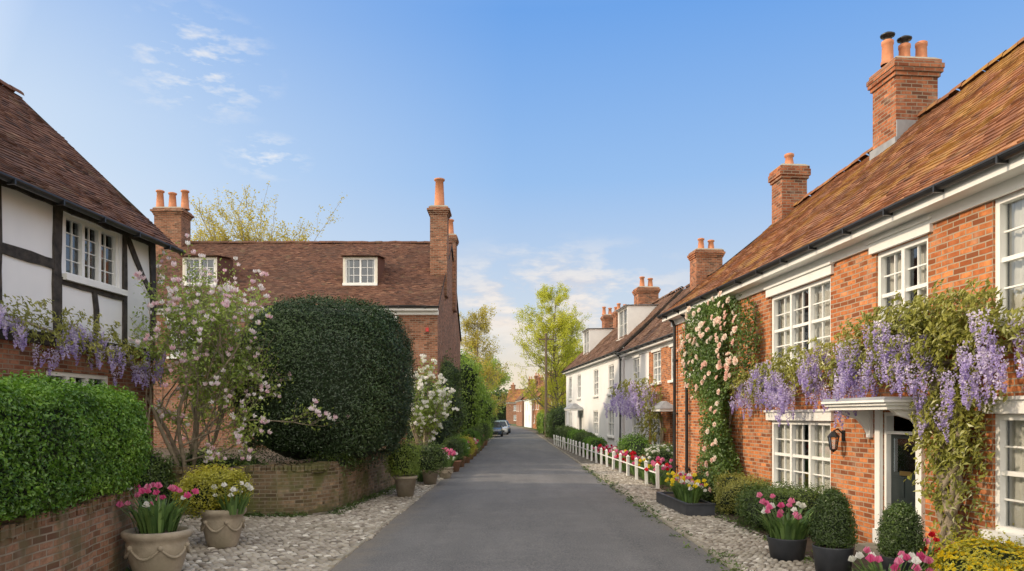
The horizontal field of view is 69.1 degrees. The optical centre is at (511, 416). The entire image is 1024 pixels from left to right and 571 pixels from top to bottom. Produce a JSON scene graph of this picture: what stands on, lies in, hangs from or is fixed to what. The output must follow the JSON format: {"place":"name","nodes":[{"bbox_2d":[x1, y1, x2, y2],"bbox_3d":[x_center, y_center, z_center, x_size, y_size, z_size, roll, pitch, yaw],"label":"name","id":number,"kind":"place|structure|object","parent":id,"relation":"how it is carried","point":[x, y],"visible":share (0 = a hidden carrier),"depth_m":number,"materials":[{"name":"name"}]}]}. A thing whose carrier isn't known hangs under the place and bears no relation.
{"place":"outdoors","nodes":[
{"label":"outdoors","id":0,"kind":"place"},
{"bbox_2d":[15,448,380,509],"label":"garden ground","id":1,"kind":"structure","parent":0,"point":[165,451],"depth_m":22.18,"materials":[{"name":"soil"}]},
{"bbox_2d":[0,369,156,524],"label":"hedge","id":2,"kind":"object","parent":1,"relation":"on","point":[62,443],"visible":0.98,"depth_m":7.08,"materials":[{"name":"green plant"}]},
{"bbox_2d":[170,443,270,467],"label":"shrub","id":3,"kind":"object","parent":1,"relation":"on","point":[230,460],"visible":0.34,"depth_m":14.74,"materials":[{"name":"green plant"}]},
{"bbox_2d":[128,233,353,471],"bbox_3d":[-6.449,-1.280,15.047,4.835,5.013,5.616,0,0,-42],"label":"magnolia tree","id":4,"kind":"object","parent":1,"relation":"on","point":[201,357],"visible":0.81,"depth_m":14.04,"materials":[{"name":"green plant"}]},
{"bbox_2d":[225,290,417,472],"bbox_3d":[-4.271,-0.749,17.316,4.217,4.138,5.738,0,0,-5],"label":"yew bush","id":5,"kind":"object","parent":1,"relation":"on","point":[350,357],"visible":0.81,"depth_m":15.24,"materials":[{"name":"green plant"}]},
{"bbox_2d":[300,448,367,475],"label":"shrub","id":6,"kind":"object","parent":1,"relation":"on","point":[342,462],"visible":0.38,"depth_m":15.55,"materials":[{"name":"green plant"}]},
{"bbox_2d":[401,372,455,446],"bbox_3d":[-3.064,0.006,26.884,2.168,3.225,3.346,0,0,0],"label":"shrub","id":7,"kind":"object","parent":1,"relation":"on","point":[445,424],"visible":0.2,"depth_m":26.43,"materials":[{"name":"green plant"}]},
{"bbox_2d":[177,435,495,570],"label":"pavement","id":8,"kind":"structure","parent":0,"point":[323,513],"depth_m":11.50,"materials":[{"name":"grey stone"}]},
{"bbox_2d":[0,483,140,570],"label":"garden wall","id":9,"kind":"structure","parent":8,"relation":"on","point":[87,537],"depth_m":7.57,"materials":[{"name":"brick"}]},
{"bbox_2d":[121,525,192,570],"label":"flower pot","id":10,"kind":"object","parent":8,"relation":"on","point":[167,551],"visible":0.94,"depth_m":8.59,"materials":[{"name":"stone"}]},
{"bbox_2d":[116,482,198,533],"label":"tulips","id":11,"kind":"object","parent":10,"relation":"in","point":[151,516],"visible":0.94,"depth_m":8.78,"materials":[{"name":"pink plant"}]},
{"bbox_2d":[198,507,246,548],"bbox_3d":[-4.220,1.615,10.860,0.657,0.570,0.657,0,0,0],"label":"flower pot","id":12,"kind":"object","parent":8,"relation":"on","point":[221,529],"visible":0.84,"depth_m":10.63,"materials":[{"name":"stone"}]},
{"bbox_2d":[170,460,258,519],"bbox_3d":[-4.358,1.089,10.957,1.213,0.860,1.083,0,0,0],"label":"shrub","id":13,"kind":"object","parent":12,"relation":"in","point":[203,482],"visible":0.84,"depth_m":10.67,"materials":[{"name":"green plant"}]},
{"bbox_2d":[211,481,254,514],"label":"tulips","id":14,"kind":"object","parent":12,"relation":"in","point":[232,506],"visible":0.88,"depth_m":10.59,"materials":[{"name":"white plant"}]},
{"bbox_2d":[393,475,417,497],"bbox_3d":[-2.520,1.650,17.600,0.572,0.500,0.572,0,0,0],"label":"flower pot","id":15,"kind":"object","parent":8,"relation":"on","point":[405,486],"visible":0.91,"depth_m":17.41,"materials":[{"name":"stone"}]},
{"bbox_2d":[383,436,424,479],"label":"shrub","id":16,"kind":"object","parent":15,"relation":"in","point":[403,462],"visible":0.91,"depth_m":17.40,"materials":[{"name":"green plant"}]},
{"bbox_2d":[321,435,496,570],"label":"kerb","id":17,"kind":"structure","parent":8,"relation":"on","point":[340,558],"depth_m":11.61,"materials":[{"name":"stone"}]},
{"bbox_2d":[400,440,422,474],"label":"garden wall","id":18,"kind":"structure","parent":8,"relation":"on","point":[417,444],"depth_m":23.75,"materials":[{"name":"brick"}]},
{"bbox_2d":[422,469,438,484],"bbox_3d":[-2.280,1.690,20.700,0.509,0.420,0.509,0,0,0],"label":"flower pot","id":19,"kind":"object","parent":8,"relation":"on","point":[429,479],"visible":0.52,"depth_m":20.53,"materials":[{"name":"stone"}]},
{"bbox_2d":[416,439,450,475],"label":"shrub","id":20,"kind":"object","parent":19,"relation":"in","point":[433,457],"visible":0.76,"depth_m":20.39,"materials":[{"name":"green plant"}]},
{"bbox_2d":[438,467,453,478],"bbox_3d":[-2.050,1.720,22.900,0.516,0.360,0.509,0,0,0],"label":"flower pot","id":21,"kind":"object","parent":8,"relation":"on","point":[446,473],"visible":0.74,"depth_m":22.73,"materials":[{"name":"stone"}]},
{"bbox_2d":[441,447,459,466],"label":"tulips","id":22,"kind":"object","parent":21,"relation":"on","point":[451,461],"visible":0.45,"depth_m":22.79,"materials":[{"name":"pink plant"}]},
{"bbox_2d":[407,354,459,448],"bbox_3d":[-3.012,-0.405,24.157,2.226,3.247,2.219,0,0,-39],"label":"magnolia tree","id":23,"kind":"object","parent":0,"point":[427,426],"visible":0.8,"depth_m":24.01,"materials":[{"name":"white plant"}]},
{"bbox_2d":[459,303,517,414],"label":"spring tree","id":24,"kind":"object","parent":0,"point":[469,323],"visible":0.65,"depth_m":71.74,"materials":[{"name":"green plant"}]},
{"bbox_2d":[181,424,812,561],"bbox_3d":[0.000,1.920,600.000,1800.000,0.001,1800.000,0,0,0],"label":"ground","id":25,"kind":"structure","parent":0,"point":[532,429],"depth_m":110.52,"materials":[{"name":"green plant"}]},
{"bbox_2d":[0,79,184,502],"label":"timber framed house","id":26,"kind":"structure","parent":25,"relation":"on","point":[79,231],"depth_m":12.52,"materials":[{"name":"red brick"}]},
{"bbox_2d":[46,371,107,387],"bbox_3d":[-7.499,-0.160,12.394,0.570,1.120,1.600,0,0,4],"label":"window","id":27,"kind":"structure","parent":26,"relation":"in","point":[61,375],"depth_m":12.58,"materials":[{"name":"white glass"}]},
{"bbox_2d":[0,294,167,453],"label":"wisteria","id":28,"kind":"object","parent":26,"relation":"attached to","point":[98,347],"visible":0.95,"depth_m":11.68,"materials":[{"name":"purple plant"}]},
{"bbox_2d":[62,213,127,295],"bbox_3d":[-7.406,-2.748,12.753,0.700,1.105,1.650,0,0,4],"label":"window","id":29,"kind":"structure","parent":26,"relation":"in","point":[91,251],"depth_m":12.96,"materials":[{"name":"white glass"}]},
{"bbox_2d":[134,446,181,513],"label":"shrub","id":30,"kind":"object","parent":25,"relation":"on","point":[160,467],"visible":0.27,"depth_m":13.85,"materials":[{"name":"green plant"}]},
{"bbox_2d":[189,181,344,240],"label":"spring tree","id":31,"kind":"object","parent":25,"relation":"on","point":[223,234],"visible":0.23,"depth_m":50.48,"materials":[{"name":"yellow plant"}]},
{"bbox_2d":[167,449,394,515],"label":"garden wall","id":32,"kind":"structure","parent":25,"relation":"on","point":[291,488],"depth_m":14.55,"materials":[{"name":"brick"}]},
{"bbox_2d":[150,178,461,447],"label":"brick house","id":33,"kind":"structure","parent":25,"relation":"on","point":[413,284],"depth_m":31.27,"materials":[{"name":"red brick"}]},
{"bbox_2d":[434,348,471,448],"bbox_3d":[-3.147,-0.354,31.016,3.022,5.174,5.567,0,0,0],"label":"shrub","id":34,"kind":"object","parent":25,"relation":"on","point":[451,373],"visible":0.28,"depth_m":29.90,"materials":[{"name":"green plant"}]},
{"bbox_2d":[460,346,491,435],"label":"shrub","id":35,"kind":"object","parent":25,"relation":"on","point":[471,369],"visible":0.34,"depth_m":41.76,"materials":[{"name":"green plant"}]},
{"bbox_2d":[126,466,853,570],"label":"weeds","id":36,"kind":"object","parent":25,"relation":"on","point":[335,511],"visible":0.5,"depth_m":14.14,"materials":[{"name":"green plant"}]},
{"bbox_2d":[479,378,501,423],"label":"shrub","id":37,"kind":"object","parent":25,"relation":"on","point":[489,410],"visible":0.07,"depth_m":51.86,"materials":[{"name":"green plant"}]},
{"bbox_2d":[481,352,513,394],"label":"spring tree","id":38,"kind":"object","parent":25,"relation":"on","point":[503,381],"visible":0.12,"depth_m":117.34,"materials":[{"name":"green plant"}]},
{"bbox_2d":[490,387,510,420],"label":"woodland","id":39,"kind":"object","parent":25,"relation":"on","point":[502,412],"visible":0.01,"depth_m":311.70,"materials":[{"name":"green plant"}]},
{"bbox_2d":[534,410,552,433],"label":"hedge","id":40,"kind":"object","parent":25,"relation":"on","point":[540,417],"visible":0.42,"depth_m":79.53,"materials":[{"name":"green plant"}]},
{"bbox_2d":[507,282,591,413],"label":"spring tree","id":41,"kind":"object","parent":25,"relation":"on","point":[564,329],"visible":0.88,"depth_m":75.00,"materials":[{"name":"green plant"}]},
{"bbox_2d":[542,408,557,437],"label":"hedge","id":42,"kind":"object","parent":25,"relation":"on","point":[546,430],"visible":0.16,"depth_m":65.53,"materials":[{"name":"green plant"}]},
{"bbox_2d":[546,402,565,440],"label":"shrub","id":43,"kind":"object","parent":25,"relation":"on","point":[557,416],"visible":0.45,"depth_m":55.33,"materials":[{"name":"green plant"}]},
{"bbox_2d":[549,336,582,407],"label":"spring tree","id":44,"kind":"object","parent":25,"relation":"on","point":[578,343],"visible":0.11,"depth_m":91.36,"materials":[{"name":"green plant"}]},
{"bbox_2d":[561,276,683,449],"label":"white house","id":45,"kind":"structure","parent":25,"relation":"on","point":[594,371],"depth_m":43.16,"materials":[{"name":"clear paint"}]},
{"bbox_2d":[592,369,598,397],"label":"window","id":46,"kind":"structure","parent":45,"relation":"in","point":[595,371],"depth_m":43.40,"materials":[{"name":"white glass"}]},
{"bbox_2d":[606,364,613,395],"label":"window","id":47,"kind":"structure","parent":45,"relation":"in","point":[611,367],"depth_m":39.69,"materials":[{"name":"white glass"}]},
{"bbox_2d":[606,410,613,437],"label":"window","id":48,"kind":"structure","parent":45,"relation":"in","point":[610,413],"depth_m":40.20,"materials":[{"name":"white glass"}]},
{"bbox_2d":[617,238,725,448],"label":"brick house","id":49,"kind":"structure","parent":25,"relation":"on","point":[647,350],"depth_m":32.83,"materials":[{"name":"red brick"}]},
{"bbox_2d":[631,353,639,383],"bbox_3d":[5.737,-2.146,34.260,0.200,1.488,1.360,0,0,-5],"label":"window","id":50,"kind":"structure","parent":49,"relation":"in","point":[636,361],"depth_m":34.39,"materials":[{"name":"white glass"}]},
{"bbox_2d":[648,405,659,445],"bbox_3d":[6.248,0.397,31.144,0.700,1.775,1.660,0,0,-5],"label":"window","id":51,"kind":"structure","parent":49,"relation":"in","point":[654,420],"depth_m":31.40,"materials":[{"name":"white glass"}]},
{"bbox_2d":[650,345,661,385],"bbox_3d":[6.266,-2.103,30.945,0.700,1.575,1.460,0,0,-5],"label":"window","id":52,"kind":"structure","parent":49,"relation":"in","point":[657,355],"depth_m":30.94,"materials":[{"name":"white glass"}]},
{"bbox_2d":[667,341,672,382],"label":"window","id":53,"kind":"structure","parent":49,"relation":"in","point":[670,343],"depth_m":28.97,"materials":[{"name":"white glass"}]},
{"bbox_2d":[657,31,1023,555],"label":"brick house","id":54,"kind":"structure","parent":25,"relation":"on","point":[925,194],"depth_m":11.06,"materials":[{"name":"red brick"}]},
{"bbox_2d":[763,409,833,493],"bbox_3d":[5.218,0.642,12.950,0.700,1.525,2.460,0,0,-5],"label":"window","id":55,"kind":"structure","parent":54,"relation":"in","point":[801,453],"depth_m":13.13,"materials":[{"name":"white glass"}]},
{"bbox_2d":[763,261,834,370],"bbox_3d":[5.218,-1.647,12.950,0.700,1.585,2.460,0,0,-5],"label":"window","id":56,"kind":"structure","parent":54,"relation":"in","point":[800,314],"depth_m":13.06,"materials":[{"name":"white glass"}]},
{"bbox_2d":[855,410,925,555],"bbox_3d":[5.119,0.895,10.010,0.480,2.010,1.080,0,0,-5],"label":"door","id":57,"kind":"structure","parent":54,"relation":"in","point":[899,463],"depth_m":10.30,"materials":[{"name":"white wood"}]},
{"bbox_2d":[865,216,932,346],"bbox_3d":[5.478,-1.752,10.037,0.700,1.515,1.410,0,0,-5],"label":"window","id":58,"kind":"structure","parent":54,"relation":"in","point":[903,269],"depth_m":10.11,"materials":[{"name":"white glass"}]},
{"bbox_2d":[979,396,1023,545],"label":"window","id":59,"kind":"structure","parent":54,"relation":"in","point":[1009,414],"depth_m":8.26,"materials":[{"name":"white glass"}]},
{"bbox_2d":[982,173,1023,328],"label":"window","id":60,"kind":"structure","parent":54,"relation":"in","point":[1009,209],"depth_m":8.26,"materials":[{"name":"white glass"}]},
{"bbox_2d":[0,0,1023,392],"label":"sky","id":61,"kind":"structure","parent":0,"point":[590,147],"materials":[{"name":"blue"}]},
{"bbox_2d":[505,383,524,423],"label":"brick house","id":62,"kind":"structure","parent":0,"point":[510,412],"depth_m":191.91,"materials":[{"name":"red brick"}]},
{"bbox_2d":[515,373,540,425],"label":"brick house","id":63,"kind":"structure","parent":0,"point":[519,401],"depth_m":146.89,"materials":[{"name":"red brick"}]},
{"bbox_2d":[330,426,731,570],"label":"road","id":64,"kind":"structure","parent":0,"point":[518,499],"depth_m":12.53,"materials":[{"name":"grey asphalt"}]},
{"bbox_2d":[453,460,461,471],"bbox_3d":[-2.000,1.700,25.600,0.530,0.400,0.530,0,0,0],"label":"flower pot","id":65,"kind":"object","parent":64,"relation":"on","point":[456,465],"visible":0.45,"depth_m":25.43,"materials":[{"name":"ceramic"}]},
{"bbox_2d":[443,435,464,461],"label":"shrub","id":66,"kind":"object","parent":65,"relation":"in","point":[456,444],"visible":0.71,"depth_m":25.39,"materials":[{"name":"green plant"}]},
{"bbox_2d":[460,456,465,466],"bbox_3d":[-1.980,1.700,28.000,0.530,0.400,0.530,0,0,0],"label":"flower pot","id":67,"kind":"object","parent":64,"relation":"on","point":[462,464],"visible":0.22,"depth_m":27.87,"materials":[{"name":"ceramic"}]},
{"bbox_2d":[450,434,470,457],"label":"shrub","id":68,"kind":"object","parent":67,"relation":"in","point":[466,450],"visible":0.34,"depth_m":27.84,"materials":[{"name":"green plant"}]},
{"bbox_2d":[465,453,471,462],"bbox_3d":[-1.920,1.700,30.400,0.551,0.400,0.551,0,0,0],"label":"flower pot","id":69,"kind":"object","parent":64,"relation":"on","point":[467,460],"visible":0.2,"depth_m":30.24,"materials":[{"name":"ceramic"}]},
{"bbox_2d":[460,434,477,457],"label":"shrub","id":70,"kind":"object","parent":69,"relation":"in","point":[471,444],"visible":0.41,"depth_m":30.19,"materials":[{"name":"green plant"}]},
{"bbox_2d":[492,421,503,436],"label":"parked car","id":71,"kind":"object","parent":64,"relation":"on","point":[498,429],"visible":0.48,"depth_m":69.41,"materials":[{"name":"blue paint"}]},
{"bbox_2d":[523,374,547,427],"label":"white house","id":72,"kind":"structure","parent":0,"point":[527,414],"depth_m":132.44,"materials":[{"name":"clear paint"}]},
{"bbox_2d":[530,371,557,428],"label":"brick house","id":73,"kind":"structure","parent":0,"point":[535,409],"depth_m":116.56,"materials":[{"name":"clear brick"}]},
{"bbox_2d":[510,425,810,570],"bbox_3d":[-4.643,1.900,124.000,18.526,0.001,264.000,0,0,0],"label":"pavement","id":74,"kind":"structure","parent":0,"point":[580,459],"depth_m":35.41,"materials":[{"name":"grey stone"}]},
{"bbox_2d":[538,333,553,436],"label":"utility pole","id":75,"kind":"object","parent":74,"relation":"on","point":[545,339],"visible":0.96,"depth_m":68.90,"materials":[{"name":"brown wood"}]},
{"bbox_2d":[553,435,659,488],"bbox_3d":[3.324,1.557,34.702,0.178,0.694,30.699,0,0,-2],"label":"picket fence","id":76,"kind":"object","parent":74,"relation":"on","point":[628,464],"visible":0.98,"depth_m":26.34,"materials":[{"name":"white paint"}]},
{"bbox_2d":[531,431,741,570],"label":"kerb","id":77,"kind":"structure","parent":74,"relation":"on","point":[694,541],"depth_m":12.48,"materials":[{"name":"stone"}]},
{"bbox_2d":[582,463,814,570],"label":"cobblestones","id":78,"kind":"structure","parent":74,"relation":"on","point":[701,532],"depth_m":12.06,"materials":[{"name":"grey stone"}]},
{"bbox_2d":[656,492,715,515],"bbox_3d":[3.515,1.774,15.255,0.580,0.251,2.315,0,0,-3],"label":"planter box","id":79,"kind":"object","parent":78,"relation":"on","point":[701,507],"visible":0.82,"depth_m":14.28,"materials":[{"name":"stone"}]},
{"bbox_2d":[665,471,707,502],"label":"tulips","id":80,"kind":"object","parent":79,"relation":"on","point":[684,489],"visible":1,"depth_m":14.84,"materials":[{"name":"yellow plant"}]},
{"bbox_2d":[767,535,807,561],"bbox_3d":[3.660,1.750,9.900,0.520,0.300,0.520,0,0,0],"label":"flower pot","id":81,"kind":"object","parent":78,"relation":"on","point":[780,549],"visible":0.69,"depth_m":9.71,"materials":[{"name":"plastic"}]},
{"bbox_2d":[752,492,813,539],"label":"tulips","id":82,"kind":"object","parent":81,"relation":"in","point":[786,528],"visible":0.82,"depth_m":9.84,"materials":[{"name":"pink plant"}]},
{"bbox_2d":[812,542,854,570],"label":"flower pot","id":83,"kind":"object","parent":74,"relation":"on","point":[830,559],"visible":0.72,"depth_m":8.77,"materials":[{"name":"stone"}]},
{"bbox_2d":[807,486,859,548],"bbox_3d":[3.859,1.223,8.949,0.549,0.821,0.557,0,0,0],"label":"topiary","id":84,"kind":"object","parent":83,"relation":"in","point":[833,520],"visible":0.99,"depth_m":8.80,"materials":[{"name":"green plant"}]},
{"bbox_2d":[559,444,924,570],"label":"flower bed ground","id":85,"kind":"structure","parent":0,"point":[809,549],"depth_m":11.96,"materials":[{"name":"soil"}]},
{"bbox_2d":[558,424,575,446],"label":"hedge","id":86,"kind":"object","parent":85,"relation":"on","point":[564,429],"visible":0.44,"depth_m":45.78,"materials":[{"name":"green plant"}]},
{"bbox_2d":[566,428,586,448],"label":"hedge","id":87,"kind":"object","parent":85,"relation":"on","point":[571,433],"visible":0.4,"depth_m":41.52,"materials":[{"name":"green plant"}]},
{"bbox_2d":[574,431,595,452],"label":"hedge","id":88,"kind":"object","parent":85,"relation":"on","point":[578,437],"visible":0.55,"depth_m":38.40,"materials":[{"name":"green plant"}]},
{"bbox_2d":[582,436,607,456],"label":"hedge","id":89,"kind":"object","parent":85,"relation":"on","point":[596,441],"visible":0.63,"depth_m":34.55,"materials":[{"name":"green plant"}]},
{"bbox_2d":[614,450,638,470],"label":"tulips","id":90,"kind":"object","parent":85,"relation":"on","point":[625,455],"visible":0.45,"depth_m":25.68,"materials":[{"name":"pink plant"}]},
{"bbox_2d":[615,432,652,460],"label":"shrub","id":91,"kind":"object","parent":85,"relation":"on","point":[635,443],"visible":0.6,"depth_m":28.23,"materials":[{"name":"green plant"}]},
{"bbox_2d":[603,374,665,447],"bbox_3d":[5.110,0.044,32.186,1.286,3.730,7.297,0,0,-5],"label":"wisteria","id":92,"kind":"object","parent":85,"relation":"on","point":[633,391],"visible":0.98,"depth_m":30.02,"materials":[{"name":"purple plant"}]},
{"bbox_2d":[599,453,674,481],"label":"hedge","id":93,"kind":"object","parent":85,"relation":"on","point":[661,473],"visible":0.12,"depth_m":23.91,"materials":[{"name":"green plant"}]},
{"bbox_2d":[632,456,663,480],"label":"tulips","id":94,"kind":"object","parent":85,"relation":"on","point":[642,472],"visible":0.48,"depth_m":22.02,"materials":[{"name":"yellow plant"}]},
{"bbox_2d":[638,441,672,477],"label":"shrub","id":95,"kind":"object","parent":85,"relation":"on","point":[665,452],"visible":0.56,"depth_m":22.75,"materials":[{"name":"green plant"}]},
{"bbox_2d":[644,458,672,485],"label":"tulips","id":96,"kind":"object","parent":85,"relation":"on","point":[653,476],"visible":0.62,"depth_m":20.38,"materials":[{"name":"pink plant"}]},
{"bbox_2d":[689,467,716,502],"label":"shrub","id":97,"kind":"object","parent":85,"relation":"on","point":[707,495],"visible":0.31,"depth_m":15.96,"materials":[{"name":"green plant"}]},
{"bbox_2d":[677,291,762,492],"bbox_3d":[4.385,-0.327,16.044,0.585,4.470,3.753,0,0,-5],"label":"climbing rose","id":98,"kind":"object","parent":85,"relation":"on","point":[719,450],"visible":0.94,"depth_m":15.74,"materials":[{"name":"green plant"}]},
{"bbox_2d":[711,469,770,515],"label":"shrub","id":99,"kind":"object","parent":85,"relation":"on","point":[727,487],"visible":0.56,"depth_m":14.27,"materials":[{"name":"green plant"}]},
{"bbox_2d":[730,477,828,536],"bbox_3d":[4.540,1.542,12.452,1.659,1.103,2.249,0,0,-5],"label":"shrub","id":100,"kind":"object","parent":85,"relation":"on","point":[749,500],"visible":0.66,"depth_m":12.02,"materials":[{"name":"green plant"}]},
{"bbox_2d":[723,278,1023,552],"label":"wisteria","id":101,"kind":"object","parent":85,"relation":"on","point":[948,459],"visible":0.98,"depth_m":8.76,"materials":[{"name":"purple plant"}]},
{"bbox_2d":[848,546,940,570],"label":"tulips","id":102,"kind":"object","parent":85,"relation":"on","point":[917,559],"visible":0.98,"depth_m":7.75,"materials":[{"name":"pink plant"}]},
{"bbox_2d":[880,554,921,570],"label":"flower pot","id":103,"kind":"object","parent":85,"relation":"on","point":[886,561],"visible":0.2,"depth_m":8.35,"materials":[{"name":"stone"}]},
{"bbox_2d":[874,499,928,558],"bbox_3d":[4.412,1.302,8.443,0.534,0.735,0.537,0,0,0],"label":"topiary","id":104,"kind":"object","parent":103,"relation":"in","point":[900,528],"visible":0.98,"depth_m":8.31,"materials":[{"name":"green plant"}]},
{"bbox_2d":[922,531,958,568],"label":"tulips","id":105,"kind":"object","parent":85,"relation":"on","point":[935,539],"visible":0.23,"depth_m":8.62,"materials":[{"name":"pink plant"}]},
{"bbox_2d":[918,522,1023,570],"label":"shrub","id":106,"kind":"object","parent":85,"relation":"on","point":[980,556],"visible":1,"depth_m":7.36,"materials":[{"name":"yellow plant"}]},
{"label":"flower pot","id":107,"kind":"object","parent":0,"visible":0},
{"bbox_2d":[462,427,481,449],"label":"shrub","id":108,"kind":"object","parent":107,"relation":"in","point":[473,433],"visible":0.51,"depth_m":35.19,"materials":[{"name":"green plant"}]},
{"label":"flower pot","id":109,"kind":"object","parent":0,"visible":0},
{"bbox_2d":[467,424,486,445],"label":"shrub","id":110,"kind":"object","parent":109,"relation":"in","point":[480,432],"visible":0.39,"depth_m":38.02,"materials":[{"name":"green plant"}]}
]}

